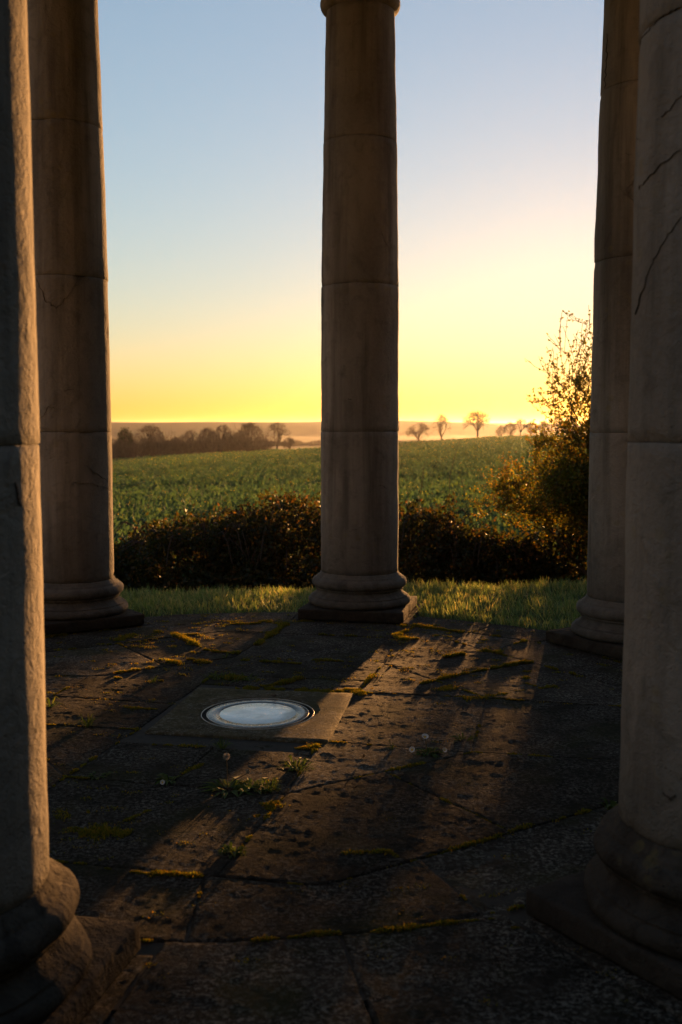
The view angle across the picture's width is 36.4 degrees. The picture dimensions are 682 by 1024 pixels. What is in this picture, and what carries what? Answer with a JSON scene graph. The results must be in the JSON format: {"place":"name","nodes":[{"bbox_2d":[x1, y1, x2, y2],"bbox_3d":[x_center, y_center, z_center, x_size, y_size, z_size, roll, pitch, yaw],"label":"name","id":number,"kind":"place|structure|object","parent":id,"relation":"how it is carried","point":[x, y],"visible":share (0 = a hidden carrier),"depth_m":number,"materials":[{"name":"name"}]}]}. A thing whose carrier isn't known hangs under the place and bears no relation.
{"place":"outdoors","nodes":[
{"label":"outdoors","id":0,"kind":"place"},
{"bbox_2d":[111,420,585,630],"bbox_3d":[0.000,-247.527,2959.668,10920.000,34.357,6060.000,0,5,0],"label":"ground","id":1,"kind":"structure","parent":0,"point":[304,432],"depth_m":1437.80,"materials":[{"name":"green plant"}]},
{"bbox_2d":[114,427,134,456],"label":"bare tree","id":2,"kind":"object","parent":1,"relation":"on","point":[123,432],"visible":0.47,"depth_m":260.52,"materials":[{"name":"brown plant"}]},
{"bbox_2d":[132,422,163,444],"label":"bare tree","id":3,"kind":"object","parent":1,"relation":"on","point":[149,429],"visible":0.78,"depth_m":266.79,"materials":[{"name":"brown plant"}]},
{"bbox_2d":[113,540,191,597],"bbox_3d":[-3.797,0.784,14.482,3.640,1.017,2.280,0,5,0],"label":"bramble bush","id":4,"kind":"object","parent":1,"relation":"on","point":[119,558],"visible":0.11,"depth_m":14.04,"materials":[{"name":"green plant"}]},
{"bbox_2d":[112,423,276,458],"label":"thicket","id":5,"kind":"object","parent":1,"relation":"on","point":[154,447],"visible":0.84,"depth_m":256.42,"materials":[{"name":"brown plant"}]},
{"bbox_2d":[181,429,207,446],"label":"bare tree","id":6,"kind":"object","parent":1,"relation":"on","point":[185,436],"visible":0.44,"depth_m":284.16,"materials":[{"name":"brown plant"}]},
{"bbox_2d":[199,427,214,439],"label":"bare tree","id":7,"kind":"object","parent":1,"relation":"on","point":[206,433],"visible":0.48,"depth_m":288.80,"materials":[{"name":"brown plant"}]},
{"bbox_2d":[113,499,311,599],"bbox_3d":[-2.014,0.556,14.351,3.263,1.463,2.388,0,5,0],"label":"bramble bush","id":8,"kind":"object","parent":1,"relation":"on","point":[180,542],"visible":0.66,"depth_m":13.83,"materials":[{"name":"green plant"}]},
{"bbox_2d":[212,424,235,451],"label":"bare tree","id":9,"kind":"object","parent":1,"relation":"on","point":[224,434],"visible":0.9,"depth_m":261.04,"materials":[{"name":"brown plant"}]},
{"bbox_2d":[236,421,264,442],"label":"bare tree","id":10,"kind":"object","parent":1,"relation":"on","point":[249,427],"visible":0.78,"depth_m":266.52,"materials":[{"name":"brown plant"}]},
{"bbox_2d":[182,478,320,591],"bbox_3d":[-0.858,0.362,14.542,3.022,1.828,2.451,0,5,0],"label":"bramble bush","id":11,"kind":"object","parent":1,"relation":"on","point":[305,533],"visible":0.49,"depth_m":14.01,"materials":[{"name":"green plant"}]},
{"bbox_2d":[263,421,290,448],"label":"bare tree","id":12,"kind":"object","parent":1,"relation":"on","point":[278,433],"visible":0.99,"depth_m":273.73,"materials":[{"name":"brown plant"}]},
{"bbox_2d":[282,437,295,448],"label":"bare tree","id":13,"kind":"object","parent":1,"relation":"on","point":[289,443],"visible":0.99,"depth_m":284.06,"materials":[{"name":"brown plant"}]},
{"bbox_2d":[270,440,320,445],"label":"valley hedge","id":14,"kind":"object","parent":1,"relation":"on","point":[310,443],"visible":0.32,"depth_m":632.82,"materials":[{"name":"brown plant"}]},
{"bbox_2d":[112,434,586,588],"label":"rapeseed crop","id":15,"kind":"object","parent":1,"relation":"on","point":[139,479],"visible":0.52,"depth_m":61.63,"materials":[{"name":"green plant"}]},
{"bbox_2d":[406,420,429,440],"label":"bare tree","id":16,"kind":"object","parent":1,"relation":"on","point":[418,432],"visible":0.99,"depth_m":278.65,"materials":[{"name":"brown plant"}]},
{"bbox_2d":[430,414,450,438],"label":"bare tree","id":17,"kind":"object","parent":1,"relation":"on","point":[440,427],"visible":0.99,"depth_m":283.77,"materials":[{"name":"brown plant"}]},
{"bbox_2d":[398,440,499,589],"bbox_3d":[1.190,0.144,14.332,2.328,2.294,1.796,1,5,11],"label":"bramble bush","id":18,"kind":"object","parent":1,"relation":"on","point":[411,550],"visible":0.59,"depth_m":13.96,"materials":[{"name":"green plant"}]},
{"bbox_2d":[463,409,491,437],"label":"bare tree","id":19,"kind":"object","parent":1,"relation":"on","point":[478,419],"visible":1,"depth_m":270.62,"materials":[{"name":"brown plant"}]},
{"bbox_2d":[415,469,574,589],"bbox_3d":[2.216,0.357,14.227,2.574,1.895,1.473,0,5,0],"label":"bramble bush","id":20,"kind":"object","parent":1,"relation":"on","point":[521,559],"visible":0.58,"depth_m":14.00,"materials":[{"name":"green plant"}]},
{"bbox_2d":[495,425,504,435],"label":"bare tree","id":21,"kind":"object","parent":1,"relation":"on","point":[498,431],"visible":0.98,"depth_m":328.81,"materials":[{"name":"brown plant"}]},
{"bbox_2d":[505,421,516,435],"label":"bare tree","id":22,"kind":"object","parent":1,"relation":"on","point":[510,431],"visible":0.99,"depth_m":328.57,"materials":[{"name":"brown plant"}]},
{"bbox_2d":[511,418,528,434],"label":"bare tree","id":23,"kind":"object","parent":1,"relation":"on","point":[519,424],"visible":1,"depth_m":328.42,"materials":[{"name":"brown plant"}]},
{"bbox_2d":[461,310,592,575],"bbox_3d":[3.636,-0.833,13.283,4.213,4.296,3.188,2,5,23],"label":"hawthorn shrub","id":24,"kind":"object","parent":1,"relation":"on","point":[562,486],"visible":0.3,"depth_m":13.17,"materials":[{"name":"green plant"}]},
{"bbox_2d":[526,420,538,434],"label":"bare tree","id":25,"kind":"object","parent":1,"relation":"on","point":[530,427],"visible":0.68,"depth_m":328.26,"materials":[{"name":"brown plant"}]},
{"bbox_2d":[538,420,550,433],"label":"bare tree","id":26,"kind":"object","parent":1,"relation":"on","point":[542,423],"visible":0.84,"depth_m":328.36,"materials":[{"name":"brown plant"}]},
{"bbox_2d":[510,513,587,589],"bbox_3d":[3.654,0.499,14.537,2.820,1.544,1.824,0,5,0],"label":"bramble bush","id":27,"kind":"object","parent":1,"relation":"on","point":[576,551],"visible":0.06,"depth_m":14.18,"materials":[{"name":"green plant"}]},
{"bbox_2d":[547,415,565,433],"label":"bare tree","id":28,"kind":"object","parent":1,"relation":"on","point":[555,422],"visible":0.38,"depth_m":328.37,"materials":[{"name":"brown plant"}]},
{"bbox_2d":[98,0,603,424],"label":"sky","id":29,"kind":"structure","parent":0,"point":[213,110],"materials":[{"name":"blue"}]},
{"bbox_2d":[119,575,586,630],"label":"grass","id":30,"kind":"structure","parent":0,"point":[218,598],"depth_m":9.56,"materials":[{"name":"green plant"}]},
{"bbox_2d":[44,604,681,1023],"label":"stone floor","id":31,"kind":"structure","parent":0,"point":[324,818],"depth_m":4.28,"materials":[{"name":"grey stone"}]},
{"bbox_2d":[46,696,62,706],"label":"grass tuft","id":32,"kind":"object","parent":31,"relation":"on","point":[52,704],"visible":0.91,"depth_m":6.01,"materials":[{"name":"green plant"}]},
{"bbox_2d":[0,0,140,1023],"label":"stone column","id":33,"kind":"structure","parent":31,"relation":"on","point":[61,962],"depth_m":2.68,"materials":[{"name":"stone"}]},
{"bbox_2d":[27,0,144,634],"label":"stone column","id":34,"kind":"structure","parent":31,"relation":"on","point":[83,587],"depth_m":8.10,"materials":[{"name":"stone"}]},
{"bbox_2d":[76,713,96,727],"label":"grass tuft","id":35,"kind":"object","parent":31,"relation":"on","point":[89,721],"visible":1,"depth_m":5.60,"materials":[{"name":"green plant"}]},
{"bbox_2d":[86,771,114,779],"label":"weed clump","id":36,"kind":"object","parent":31,"relation":"on","point":[94,772],"visible":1,"depth_m":4.81,"materials":[{"name":"green plant"}]},
{"bbox_2d":[155,773,183,784],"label":"weed clump","id":37,"kind":"object","parent":31,"relation":"on","point":[163,778],"visible":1,"depth_m":4.75,"materials":[{"name":"green plant"}]},
{"bbox_2d":[201,671,233,679],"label":"grass tuft","id":38,"kind":"object","parent":31,"relation":"on","point":[217,676],"visible":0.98,"depth_m":6.70,"materials":[{"name":"green plant"}]},
{"bbox_2d":[211,735,232,748],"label":"grass tuft","id":39,"kind":"object","parent":31,"relation":"on","point":[221,745],"visible":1,"depth_m":5.23,"materials":[{"name":"green plant"}]},
{"bbox_2d":[197,753,260,798],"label":"dandelion","id":40,"kind":"object","parent":31,"relation":"on","point":[234,781],"visible":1,"depth_m":4.64,"materials":[{"name":"green plant"}]},
{"bbox_2d":[218,840,248,858],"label":"weed clump","id":41,"kind":"object","parent":31,"relation":"on","point":[229,848],"visible":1,"depth_m":3.95,"materials":[{"name":"green plant"}]},
{"bbox_2d":[226,672,257,682],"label":"grass tuft","id":42,"kind":"object","parent":31,"relation":"on","point":[246,678],"visible":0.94,"depth_m":6.62,"materials":[{"name":"green plant"}]},
{"bbox_2d":[225,777,279,795],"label":"weed clump","id":43,"kind":"object","parent":31,"relation":"on","point":[246,783],"visible":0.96,"depth_m":4.66,"materials":[{"name":"green plant"}]},
{"bbox_2d":[201,698,313,729],"bbox_3d":[-0.468,1.156,5.843,0.636,0.051,0.636,0,5,0],"label":"ground light","id":44,"kind":"object","parent":31,"relation":"in","point":[258,713],"visible":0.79,"depth_m":5.83,"materials":[{"name":"glass"}]},
{"bbox_2d":[251,776,282,791],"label":"weed clump","id":45,"kind":"object","parent":31,"relation":"on","point":[268,787],"visible":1,"depth_m":4.62,"materials":[{"name":"green plant"}]},
{"bbox_2d":[275,755,314,772],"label":"weed clump","id":46,"kind":"object","parent":31,"relation":"on","point":[297,766],"visible":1,"depth_m":4.92,"materials":[{"name":"green plant"}]},
{"bbox_2d":[45,623,585,913],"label":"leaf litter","id":47,"kind":"object","parent":31,"relation":"on","point":[363,756],"visible":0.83,"depth_m":5.40,"materials":[{"name":"brown plant"}]},
{"bbox_2d":[44,612,627,1005],"bbox_3d":[-0.386,1.129,5.808,5.545,0.034,6.504,0,5,0],"label":"moss","id":48,"kind":"object","parent":31,"relation":"on","point":[121,833],"visible":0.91,"depth_m":6.15,"materials":[{"name":"green plant"}]},
{"bbox_2d":[298,0,416,622],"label":"stone column","id":49,"kind":"structure","parent":31,"relation":"on","point":[358,577],"depth_m":8.54,"materials":[{"name":"stone"}]},
{"bbox_2d":[409,733,446,757],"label":"daisy plant","id":50,"kind":"object","parent":31,"relation":"on","point":[428,750],"visible":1,"depth_m":5.13,"materials":[{"name":"green plant"}]},
{"bbox_2d":[449,732,476,742],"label":"weed clump","id":51,"kind":"object","parent":31,"relation":"on","point":[468,739],"visible":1,"depth_m":5.36,"materials":[{"name":"green plant"}]},
{"bbox_2d":[546,0,639,659],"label":"stone column","id":52,"kind":"structure","parent":31,"relation":"on","point":[597,627],"depth_m":7.27,"materials":[{"name":"stone"}]},
{"bbox_2d":[526,0,681,1000],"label":"stone column","id":53,"kind":"structure","parent":31,"relation":"on","point":[618,900],"depth_m":3.06,"materials":[{"name":"stone"}]},
{"bbox_2d":[601,798,618,809],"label":"weed clump","id":54,"kind":"object","parent":31,"relation":"on","point":[612,804],"visible":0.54,"depth_m":4.43,"materials":[{"name":"green plant"}]}
]}

